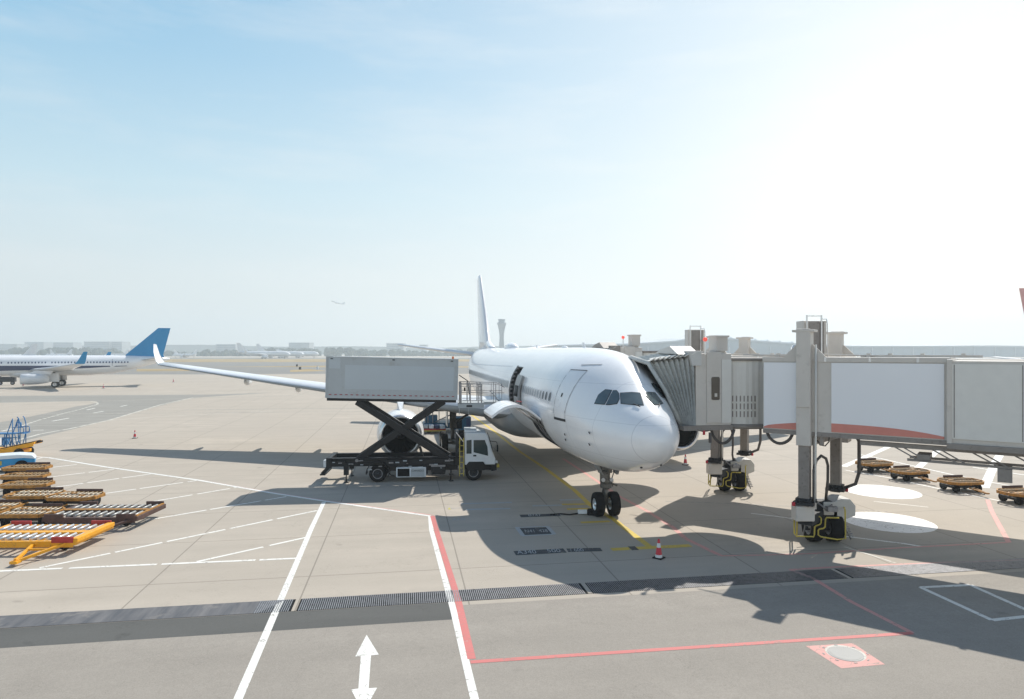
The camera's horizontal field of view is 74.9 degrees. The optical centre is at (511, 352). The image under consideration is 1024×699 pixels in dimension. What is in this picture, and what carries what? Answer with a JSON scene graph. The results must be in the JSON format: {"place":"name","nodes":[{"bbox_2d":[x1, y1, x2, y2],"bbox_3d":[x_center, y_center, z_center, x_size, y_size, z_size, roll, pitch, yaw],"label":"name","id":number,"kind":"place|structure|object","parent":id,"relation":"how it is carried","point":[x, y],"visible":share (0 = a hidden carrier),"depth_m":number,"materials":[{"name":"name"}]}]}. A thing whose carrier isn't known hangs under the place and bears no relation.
{"place":"outdoors","nodes":[
{"label":"outdoors","id":0,"kind":"place"},
{"bbox_2d":[0,344,27,354],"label":"building","id":1,"kind":"structure","parent":0,"point":[4,347],"depth_m":1850.00,"materials":[{"name":"metal"}]},
{"bbox_2d":[25,342,52,354],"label":"building","id":2,"kind":"structure","parent":0,"point":[42,345],"depth_m":1900.00,"materials":[{"name":"metal"}]},
{"bbox_2d":[0,401,96,421],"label":"concrete island","id":3,"kind":"structure","parent":0,"point":[13,410],"depth_m":92.42,"materials":[{"name":"beige concrete"}]},
{"bbox_2d":[53,342,81,348],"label":"building","id":4,"kind":"structure","parent":0,"point":[77,345],"depth_m":1950.00,"materials":[{"name":"metal"}]},
{"bbox_2d":[84,342,111,349],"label":"building","id":5,"kind":"structure","parent":0,"point":[103,345],"depth_m":1750.00,"materials":[{"name":"metal"}]},
{"bbox_2d":[112,342,130,352],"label":"building","id":6,"kind":"structure","parent":0,"point":[123,347],"depth_m":1762.91,"materials":[{"name":"metal"}]},
{"bbox_2d":[0,393,258,446],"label":"taxi lane","id":7,"kind":"structure","parent":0,"point":[110,404],"depth_m":89.18,"materials":[{"name":"grey concrete"}]},
{"bbox_2d":[17,398,189,440],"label":"faded edge line","id":8,"kind":"object","parent":7,"relation":"on","point":[101,421],"visible":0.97,"depth_m":73.62,"materials":[{"name":"white paint"}]},
{"bbox_2d":[137,369,188,370],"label":"dry grass","id":9,"kind":"structure","parent":0,"point":[161,370],"depth_m":282.91,"materials":[{"name":"beige plant"}]},
{"bbox_2d":[216,344,241,351],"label":"building","id":10,"kind":"structure","parent":0,"point":[223,347],"depth_m":1650.00,"materials":[{"name":"metal"}]},
{"bbox_2d":[289,343,313,348],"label":"building","id":11,"kind":"structure","parent":0,"point":[301,345],"depth_m":1700.00,"materials":[{"name":"metal"}]},
{"bbox_2d":[82,345,529,354],"bbox_3d":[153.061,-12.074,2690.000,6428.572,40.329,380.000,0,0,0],"label":"hills","id":12,"kind":"structure","parent":0,"point":[188,348],"depth_m":2500.00,"materials":[{"name":"grey"}]},
{"bbox_2d":[290,369,322,371],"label":"dry grass","id":13,"kind":"structure","parent":0,"point":[304,370],"depth_m":282.91,"materials":[{"name":"beige plant"}]},
{"bbox_2d":[164,359,469,361],"bbox_3d":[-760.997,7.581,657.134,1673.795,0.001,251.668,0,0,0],"label":"dry grass","id":14,"kind":"structure","parent":0,"point":[260,360],"depth_m":639.77,"materials":[{"name":"yellow plant"}]},
{"bbox_2d":[247,366,467,367],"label":"dry grass","id":15,"kind":"structure","parent":0,"point":[322,366],"depth_m":364.16,"materials":[{"name":"beige plant"}]},
{"bbox_2d":[386,343,405,355],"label":"building","id":16,"kind":"structure","parent":0,"point":[390,346],"depth_m":1699.80,"materials":[{"name":"metal"}]},
{"bbox_2d":[423,408,449,427],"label":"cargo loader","id":17,"kind":"object","parent":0,"point":[431,419],"visible":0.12,"depth_m":63.62,"materials":[{"name":"blue paint"}]},
{"bbox_2d":[497,319,505,347],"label":"control tower","id":18,"kind":"structure","parent":0,"point":[501,323],"depth_m":1175.98,"materials":[{"name":"concrete"}]},
{"bbox_2d":[0,374,1023,628],"bbox_3d":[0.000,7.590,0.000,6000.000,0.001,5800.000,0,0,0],"label":"apron ground","id":19,"kind":"structure","parent":0,"point":[276,444],"depth_m":31.95,"materials":[{"name":"concrete"}]},
{"bbox_2d":[0,376,16,384],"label":"ground power cart","id":20,"kind":"object","parent":19,"relation":"on","point":[12,380],"visible":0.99,"depth_m":156.66,"materials":[{"name":"grey metal"}]},
{"bbox_2d":[0,499,22,520],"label":"container dolly","id":21,"kind":"object","parent":19,"relation":"on","point":[5,504],"visible":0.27,"depth_m":30.97,"materials":[{"name":"yellow metal"}]},
{"bbox_2d":[0,416,29,446],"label":"service stairs","id":22,"kind":"structure","parent":19,"relation":"on","point":[6,440],"depth_m":53.48,"materials":[{"name":"blue metal"}]},
{"bbox_2d":[0,452,35,467],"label":"baggage tractor","id":23,"kind":"object","parent":19,"relation":"on","point":[12,458],"visible":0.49,"depth_m":42.63,"materials":[{"name":"white"}]},
{"bbox_2d":[0,438,42,452],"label":"belt loader","id":24,"kind":"object","parent":19,"relation":"on","point":[25,447],"visible":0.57,"depth_m":48.44,"materials":[{"name":"yellow metal"}]},
{"bbox_2d":[0,470,50,482],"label":"container dolly","id":25,"kind":"object","parent":19,"relation":"on","point":[15,476],"visible":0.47,"depth_m":38.15,"materials":[{"name":"metal"}]},
{"bbox_2d":[1,462,52,473],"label":"container dolly","id":26,"kind":"object","parent":19,"relation":"on","point":[25,467],"visible":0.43,"depth_m":40.91,"materials":[{"name":"metal"}]},
{"bbox_2d":[0,478,54,497],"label":"container dolly","id":27,"kind":"object","parent":19,"relation":"on","point":[14,486],"visible":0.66,"depth_m":35.58,"materials":[{"name":"metal"}]},
{"bbox_2d":[0,503,65,525],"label":"container dolly","id":28,"kind":"object","parent":19,"relation":"on","point":[36,513],"visible":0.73,"depth_m":29.30,"materials":[{"name":"yellow metal"}]},
{"bbox_2d":[3,487,65,506],"bbox_3d":[-23.697,7.231,32.804,2.518,0.721,2.685,0,0,-4],"label":"container dolly","id":29,"kind":"object","parent":19,"relation":"on","point":[38,496],"visible":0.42,"depth_m":33.00,"materials":[{"name":"yellow metal"}]},
{"bbox_2d":[0,520,114,563],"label":"pallet dolly","id":30,"kind":"object","parent":19,"relation":"on","point":[65,537],"visible":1,"depth_m":25.86,"materials":[{"name":"metal"}]},
{"bbox_2d":[45,489,105,510],"bbox_3d":[-21.493,7.231,32.407,2.484,0.721,2.685,0,0,1],"label":"container dolly","id":31,"kind":"object","parent":19,"relation":"on","point":[65,498],"visible":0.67,"depth_m":32.68,"materials":[{"name":"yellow metal"}]},
{"bbox_2d":[0,328,169,387],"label":"airliner","id":32,"kind":"object","parent":19,"relation":"on","point":[55,370],"visible":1,"depth_m":148.56,"materials":[{"name":"white paint"}]},
{"bbox_2d":[48,373,58,381],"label":"gear door","id":33,"kind":"structure","parent":32,"relation":"in","point":[54,377],"depth_m":144.51,"materials":[{"name":"white metal"}]},
{"bbox_2d":[42,501,165,526],"bbox_3d":[-18.138,7.261,29.235,4.060,0.661,3.960,0,0,-1],"label":"pallet dolly","id":34,"kind":"object","parent":19,"relation":"on","point":[88,511],"visible":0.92,"depth_m":29.43,"materials":[{"name":"brown metal"}]},
{"bbox_2d":[0,558,295,571],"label":"dashed line","id":35,"kind":"object","parent":19,"relation":"on","point":[145,564],"visible":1,"depth_m":23.94,"materials":[{"name":"white paint"}]},
{"bbox_2d":[39,510,316,567],"bbox_3d":[-13.004,7.585,27.853,0.160,0.001,11.238,0,0,40],"label":"dashed line","id":36,"kind":"object","parent":19,"relation":"on","point":[169,541],"visible":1,"depth_m":26.86,"materials":[{"name":"white paint"}]},
{"bbox_2d":[146,496,285,520],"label":"dashed line","id":37,"kind":"object","parent":19,"relation":"on","point":[213,508],"visible":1,"depth_m":32.54,"materials":[{"name":"white paint"}]},
{"bbox_2d":[36,456,430,515],"bbox_3d":[-19.912,7.583,40.327,37.173,0.001,0.728,0,0,30],"label":"white line","id":38,"kind":"object","parent":19,"relation":"on","point":[246,488],"visible":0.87,"depth_m":37.05,"materials":[{"name":"paint"}]},
{"bbox_2d":[197,537,305,561],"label":"dashed line","id":39,"kind":"object","parent":19,"relation":"on","point":[248,550],"visible":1,"depth_m":25.64,"materials":[{"name":"white paint"}]},
{"bbox_2d":[233,502,325,698],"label":"white line","id":40,"kind":"object","parent":19,"relation":"on","point":[246,678],"visible":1,"depth_m":18.80,"materials":[{"name":"paint"}]},
{"bbox_2d":[320,356,503,482],"bbox_3d":[-5.886,3.901,40.329,10.748,7.385,2.735,0,0,-5],"label":"catering truck","id":41,"kind":"object","parent":19,"relation":"on","point":[362,381],"visible":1,"depth_m":39.31,"materials":[{"name":"grey metal"}]},
{"bbox_2d":[423,427,445,431],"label":"baggage cart","id":42,"kind":"object","parent":19,"relation":"on","point":[430,430],"visible":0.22,"depth_m":62.52,"materials":[{"name":"yellow paint"}]},
{"bbox_2d":[430,516,475,658],"bbox_3d":[-2.306,7.585,23.818,0.288,0.001,14.742,0,0,-11],"label":"red line","id":43,"kind":"object","parent":19,"relation":"on","point":[469,649],"visible":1,"depth_m":20.43,"materials":[{"name":"paint"}]},
{"bbox_2d":[428,516,478,698],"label":"white line","id":44,"kind":"object","parent":19,"relation":"on","point":[471,685],"visible":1,"depth_m":18.66,"materials":[{"name":"paint"}]},
{"bbox_2d":[455,416,470,433],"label":"baggage container","id":45,"kind":"object","parent":19,"relation":"on","point":[463,423],"visible":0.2,"depth_m":62.54,"materials":[{"name":"blue metal"}]},
{"bbox_2d":[153,275,794,516],"bbox_3d":[-2.125,-0.795,58.591,49.519,16.779,50.234,0,0,32],"label":"passenger jet","id":46,"kind":"object","parent":19,"relation":"on","point":[605,412],"visible":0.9,"depth_m":30.78,"materials":[{"name":"paint"}]},
{"bbox_2d":[484,400,543,427],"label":"cargo door","id":47,"kind":"structure","parent":46,"relation":"in","point":[500,406],"depth_m":32.86,"materials":[{"name":"white paint"}]},
{"bbox_2d":[510,368,521,401],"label":"doorway","id":48,"kind":"structure","parent":46,"relation":"in","point":[518,370],"depth_m":40.75,"materials":[{"name":"grey metal"}]},
{"bbox_2d":[511,375,523,409],"bbox_3d":[0.300,2.254,37.724,0.500,2.004,1.560,0,0,-10],"label":"open door","id":49,"kind":"structure","parent":46,"relation":"in","point":[519,378],"depth_m":37.29,"materials":[{"name":"grey metal"}]},
{"bbox_2d":[554,369,586,421],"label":"door","id":50,"kind":"structure","parent":46,"relation":"in","point":[573,376],"depth_m":29.54,"materials":[{"name":"white paint"}]},
{"bbox_2d":[595,389,610,403],"bbox_3d":[3.715,1.792,27.258,0.425,0.562,0.610,0,0,-36],"label":"cockpit window","id":51,"kind":"structure","parent":46,"relation":"in","point":[602,397],"depth_m":27.22,"materials":[{"name":"black glass"}]},
{"bbox_2d":[606,390,618,403],"bbox_3d":[4.111,1.801,26.766,0.468,0.550,0.544,0,0,-40],"label":"cockpit window","id":52,"kind":"structure","parent":46,"relation":"in","point":[614,397],"depth_m":26.78,"materials":[{"name":"black glass"}]},
{"bbox_2d":[621,392,642,404],"bbox_3d":[4.695,1.788,26.249,1.012,0.436,0.784,0,0,19],"label":"cockpit window","id":53,"kind":"structure","parent":46,"relation":"in","point":[627,397],"depth_m":26.29,"materials":[{"name":"black glass"}]},
{"bbox_2d":[644,392,662,404],"bbox_3d":[5.643,1.788,26.410,1.012,0.436,0.784,0,0,-38],"label":"cockpit window","id":54,"kind":"structure","parent":46,"relation":"in","point":[653,397],"depth_m":26.43,"materials":[{"name":"black glass"}]},
{"bbox_2d":[461,502,511,503],"bbox_3d":[-1.285,7.587,33.734,2.588,0.001,0.300,0,0,-7],"label":"grey bar","id":55,"kind":"object","parent":19,"relation":"on","point":[486,503],"visible":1,"depth_m":33.63,"materials":[{"name":"paint"}]},
{"bbox_2d":[466,508,509,509],"bbox_3d":[-1.155,7.587,32.446,2.155,0.001,0.300,0,0,-6],"label":"grey bar","id":56,"kind":"object","parent":19,"relation":"on","point":[488,509],"visible":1,"depth_m":32.34,"materials":[{"name":"paint"}]},
{"bbox_2d":[0,559,1018,628],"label":"drain trough","id":57,"kind":"object","parent":19,"relation":"on","point":[294,600],"visible":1,"depth_m":21.16,"materials":[{"name":"grey metal"}]},
{"bbox_2d":[0,600,283,627],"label":"worn drain cover","id":58,"kind":"object","parent":57,"relation":"on","point":[64,618],"visible":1,"depth_m":19.37,"materials":[{"name":"metal"}]},
{"bbox_2d":[291,569,850,610],"bbox_3d":[15.726,7.582,23.693,45.140,0.012,0.985,0,0,-9],"label":"drain slab divider","id":59,"kind":"object","parent":57,"relation":"on","point":[297,601],"visible":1,"depth_m":21.30,"materials":[{"name":"concrete"}]},
{"bbox_2d":[254,558,1023,613],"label":"drain grating","id":60,"kind":"object","parent":57,"relation":"on","point":[990,565],"visible":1,"depth_m":22.07,"materials":[{"name":"metal"}]},
{"bbox_2d":[520,527,551,534],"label":"dark sign field","id":61,"kind":"structure","parent":19,"relation":"on","point":[536,531],"depth_m":28.36,"materials":[{"name":"black paint"}]},
{"bbox_2d":[514,548,566,554],"bbox_3d":[1.066,7.587,25.474,1.956,0.001,0.550,0,0,-10],"label":"black bar","id":62,"kind":"object","parent":19,"relation":"on","point":[545,551],"visible":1,"depth_m":25.39,"materials":[{"name":"paint"}]},
{"bbox_2d":[520,514,560,516],"bbox_3d":[1.309,7.587,31.188,1.875,0.001,0.500,0,0,-8],"label":"black bar","id":63,"kind":"object","parent":19,"relation":"on","point":[537,515],"visible":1,"depth_m":31.15,"materials":[{"name":"paint"}]},
{"bbox_2d":[471,415,651,545],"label":"yellow centre line","id":64,"kind":"object","parent":19,"relation":"on","point":[620,524],"visible":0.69,"depth_m":36.66,"materials":[{"name":"paint"}]},
{"bbox_2d":[550,509,586,514],"bbox_3d":[2.642,7.480,31.316,1.719,0.220,0.265,0,0,0],"label":"ground power plug","id":65,"kind":"object","parent":19,"relation":"on","point":[582,511],"visible":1,"depth_m":31.22,"materials":[{"name":"white plastic"}]},
{"bbox_2d":[567,548,601,551],"bbox_3d":[2.784,7.587,25.727,1.329,0.001,0.450,0,0,-5],"label":"black bar","id":66,"kind":"object","parent":19,"relation":"on","point":[584,549],"visible":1,"depth_m":25.77,"materials":[{"name":"paint"}]},
{"bbox_2d":[563,459,720,555],"bbox_3d":[5.581,7.586,36.386,0.519,0.001,23.218,0,0,-10],"label":"red line","id":67,"kind":"object","parent":19,"relation":"on","point":[678,532],"visible":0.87,"depth_m":30.41,"materials":[{"name":"paint"}]},
{"bbox_2d":[610,544,691,550],"bbox_3d":[5.424,7.585,26.044,3.234,0.001,0.360,0,0,-9],"label":"yellow stop bar","id":68,"kind":"object","parent":19,"relation":"on","point":[653,547],"visible":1,"depth_m":26.03,"materials":[{"name":"paint"}]},
{"bbox_2d":[652,539,664,559],"bbox_3d":[5.421,7.237,24.712,0.360,0.705,0.360,0,0,41],"label":"traffic cone","id":69,"kind":"object","parent":19,"relation":"on","point":[658,555],"visible":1,"depth_m":24.64,"materials":[{"name":"red plastic"}]},
{"bbox_2d":[666,501,886,511],"bbox_3d":[12.904,7.588,33.158,10.328,0.001,0.429,0,0,12],"label":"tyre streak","id":70,"kind":"object","parent":19,"relation":"on","point":[755,504],"visible":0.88,"depth_m":33.63,"materials":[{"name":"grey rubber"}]},
{"bbox_2d":[591,325,1023,490],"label":"boarding bridge","id":71,"kind":"structure","parent":19,"relation":"on","point":[733,472],"depth_m":36.67,"materials":[{"name":"metal"}]},
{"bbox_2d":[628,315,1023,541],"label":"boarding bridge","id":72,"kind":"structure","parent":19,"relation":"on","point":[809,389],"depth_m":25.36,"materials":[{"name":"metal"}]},
{"bbox_2d":[720,542,1008,555],"bbox_3d":[13.836,7.585,25.745,12.220,0.001,0.358,0,0,-8],"label":"red line","id":73,"kind":"object","parent":19,"relation":"on","point":[864,550],"visible":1,"depth_m":25.64,"materials":[{"name":"paint"}]},
{"bbox_2d":[842,447,890,466],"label":"apron line","id":74,"kind":"object","parent":19,"relation":"on","point":[866,456],"visible":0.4,"depth_m":49.30,"materials":[{"name":"white paint"}]},
{"bbox_2d":[855,458,893,472],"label":"container dolly","id":75,"kind":"object","parent":19,"relation":"on","point":[869,465],"visible":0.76,"depth_m":42.32,"materials":[{"name":"metal"}]},
{"bbox_2d":[846,536,918,545],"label":"apron line","id":76,"kind":"object","parent":19,"relation":"on","point":[882,540],"visible":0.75,"depth_m":27.00,"materials":[{"name":"white paint"}]},
{"bbox_2d":[848,485,921,498],"bbox_3d":[20.197,7.585,36.551,3.800,0.001,3.800,0,0,0],"label":"white pad","id":77,"kind":"object","parent":19,"relation":"on","point":[882,491],"visible":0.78,"depth_m":36.27,"materials":[{"name":"paint"}]},
{"bbox_2d":[846,512,937,532],"bbox_3d":[16.863,7.585,29.993,3.760,0.001,3.760,0,0,0],"label":"white pad","id":78,"kind":"object","parent":19,"relation":"on","point":[890,522],"visible":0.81,"depth_m":29.86,"materials":[{"name":"paint"}]},
{"bbox_2d":[789,559,1021,569],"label":"red line","id":79,"kind":"object","parent":19,"relation":"on","point":[877,565],"visible":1,"depth_m":23.83,"materials":[{"name":"paint"}]},
{"bbox_2d":[889,465,936,481],"bbox_3d":[23.847,7.231,39.427,2.220,0.721,2.635,0,0,-15],"label":"container dolly","id":80,"kind":"object","parent":19,"relation":"on","point":[906,472],"visible":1,"depth_m":39.54,"materials":[{"name":"metal"}]},
{"bbox_2d":[846,470,1004,501],"bbox_3d":[23.403,7.586,38.655,0.462,0.001,9.958,0,0,-21],"label":"apron line","id":81,"kind":"object","parent":19,"relation":"on","point":[932,487],"visible":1,"depth_m":37.61,"materials":[{"name":"white paint"}]},
{"bbox_2d":[915,451,939,467],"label":"apron line","id":82,"kind":"object","parent":19,"relation":"on","point":[922,464],"depth_m":45.75,"materials":[{"name":"white paint"}]},
{"bbox_2d":[937,475,989,493],"bbox_3d":[24.711,7.231,36.245,2.220,0.721,2.635,0,0,-7],"label":"container dolly","id":83,"kind":"object","parent":19,"relation":"on","point":[955,483],"visible":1,"depth_m":36.37,"materials":[{"name":"metal"}]},
{"bbox_2d":[981,455,1002,487],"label":"apron line","id":84,"kind":"object","parent":19,"relation":"on","point":[989,475],"visible":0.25,"depth_m":41.62,"materials":[{"name":"white paint"}]},
{"bbox_2d":[985,499,1011,542],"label":"red line","id":85,"kind":"object","parent":19,"relation":"on","point":[998,523],"visible":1,"depth_m":29.86,"materials":[{"name":"paint"}]},
{"bbox_2d":[991,288,1023,358],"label":"airliner","id":86,"kind":"object","parent":19,"relation":"on","point":[1021,290],"visible":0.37,"depth_m":107.98,"materials":[{"name":"white paint"}]},
{"bbox_2d":[996,485,1023,504],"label":"container dolly","id":87,"kind":"object","parent":19,"relation":"on","point":[1015,493],"visible":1,"depth_m":33.84,"materials":[{"name":"metal"}]},
{"bbox_2d":[0,568,1023,698],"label":"service road","id":88,"kind":"structure","parent":0,"point":[947,650],"depth_m":16.82,"materials":[{"name":"grey concrete"}]},
{"bbox_2d":[0,602,451,647],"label":"asphalt strip","id":89,"kind":"object","parent":88,"relation":"on","point":[99,632],"visible":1,"depth_m":18.60,"materials":[{"name":"grey asphalt"}]},
{"bbox_2d":[352,635,378,698],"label":"double arrow marking","id":90,"kind":"object","parent":88,"relation":"on","point":[366,650],"visible":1,"depth_m":15.96,"materials":[{"name":"white paint"}]},
{"bbox_2d":[470,632,912,662],"bbox_3d":[4.905,7.584,17.251,11.973,0.001,0.173,0,0,-8],"label":"red line","id":91,"kind":"object","parent":88,"relation":"on","point":[681,648],"visible":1,"depth_m":17.20,"materials":[{"name":"paint"}]},
{"bbox_2d":[455,568,1023,605],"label":"concrete kerb strip","id":92,"kind":"object","parent":88,"relation":"on","point":[725,587],"visible":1,"depth_m":21.61,"materials":[{"name":"grey concrete"}]},
{"bbox_2d":[807,643,883,667],"bbox_3d":[8.340,7.586,16.772,1.310,0.001,1.259,0,0,-8],"label":"red square marking","id":93,"kind":"object","parent":88,"relation":"on","point":[820,650],"visible":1,"depth_m":16.54,"materials":[{"name":"paint"}]},
{"bbox_2d":[822,644,868,662],"bbox_3d":[8.398,7.580,16.848,1.130,0.011,1.030,0,0,0],"label":"manhole cover","id":94,"kind":"object","parent":93,"relation":"on","point":[844,653],"visible":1,"depth_m":16.84,"materials":[{"name":"metal"}]},
{"bbox_2d":[825,645,865,661],"bbox_3d":[8.417,7.585,16.886,0.940,0.001,0.940,0,0,0],"label":"white ring marking","id":95,"kind":"object","parent":93,"relation":"on","point":[827,647],"visible":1,"depth_m":17.03,"materials":[{"name":"paint"}]},
{"bbox_2d":[790,570,914,632],"bbox_3d":[10.357,7.585,20.770,0.387,0.001,5.430,0,0,-11],"label":"red line","id":96,"kind":"object","parent":88,"relation":"on","point":[861,606],"visible":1,"depth_m":20.02,"materials":[{"name":"paint"}]},
{"bbox_2d":[919,584,969,587],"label":"ground marking line","id":97,"kind":"object","parent":88,"relation":"on","point":[944,586],"visible":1,"depth_m":21.69,"materials":[{"name":"white paint"}]},
{"bbox_2d":[918,587,993,619],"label":"ground marking line","id":98,"kind":"object","parent":88,"relation":"on","point":[960,605],"visible":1,"depth_m":20.14,"materials":[{"name":"white paint"}]},
{"bbox_2d":[969,585,1023,609],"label":"ground marking line","id":99,"kind":"object","parent":88,"relation":"on","point":[1000,598],"visible":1,"depth_m":20.72,"materials":[{"name":"white paint"}]},
{"bbox_2d":[993,615,1023,620],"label":"ground marking line","id":100,"kind":"object","parent":88,"relation":"on","point":[1008,618],"visible":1,"depth_m":19.08,"materials":[{"name":"white paint"}]},
{"bbox_2d":[0,0,1023,347],"label":"sky","id":101,"kind":"structure","parent":0,"point":[209,172],"materials":[{"name":"blue"}]},
{"bbox_2d":[111,358,998,373],"bbox_3d":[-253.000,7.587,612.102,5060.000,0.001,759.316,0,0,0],"label":"taxiway","id":102,"kind":"structure","parent":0,"point":[237,366],"depth_m":340.03,"materials":[{"name":"grey asphalt"}]},
{"bbox_2d":[23,344,36,354],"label":"airliner","id":103,"kind":"object","parent":102,"relation":"on","point":[31,350],"visible":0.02,"depth_m":433.95,"materials":[{"name":"white paint"}]},
{"bbox_2d":[237,343,290,358],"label":"airliner","id":104,"kind":"object","parent":102,"relation":"on","point":[263,354],"visible":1,"depth_m":826.21,"materials":[{"name":"white paint"}]},
{"bbox_2d":[256,344,303,357],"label":"airliner","id":105,"kind":"object","parent":102,"relation":"on","point":[292,353],"visible":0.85,"depth_m":926.66,"materials":[{"name":"white paint"}]},
{"bbox_2d":[164,355,1023,357],"bbox_3d":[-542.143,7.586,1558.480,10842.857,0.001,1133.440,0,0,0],"label":"distant apron","id":106,"kind":"object","parent":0,"point":[322,356],"depth_m":1292.27,"materials":[{"name":"concrete"}]},
{"bbox_2d":[172,349,196,357],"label":"airliner","id":107,"kind":"object","parent":106,"relation":"on","point":[185,355],"visible":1,"depth_m":999.74,"materials":[{"name":"white paint"}]},
{"bbox_2d":[0,346,478,355],"bbox_3d":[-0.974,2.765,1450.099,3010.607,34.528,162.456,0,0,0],"label":"distant wood","id":108,"kind":"object","parent":106,"relation":"on","point":[340,350],"visible":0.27,"depth_m":1412.29,"materials":[{"name":"green plant"}]},
{"bbox_2d":[276,349,318,357],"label":"airliner","id":109,"kind":"object","parent":106,"relation":"on","point":[309,353],"visible":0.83,"depth_m":996.86,"materials":[{"name":"white paint"}]},
{"bbox_2d":[530,336,1023,356],"bbox_3d":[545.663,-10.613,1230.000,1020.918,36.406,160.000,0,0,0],"label":"terminal building","id":110,"kind":"structure","parent":106,"relation":"on","point":[765,347],"depth_m":1156.00,"materials":[{"name":"metal"}]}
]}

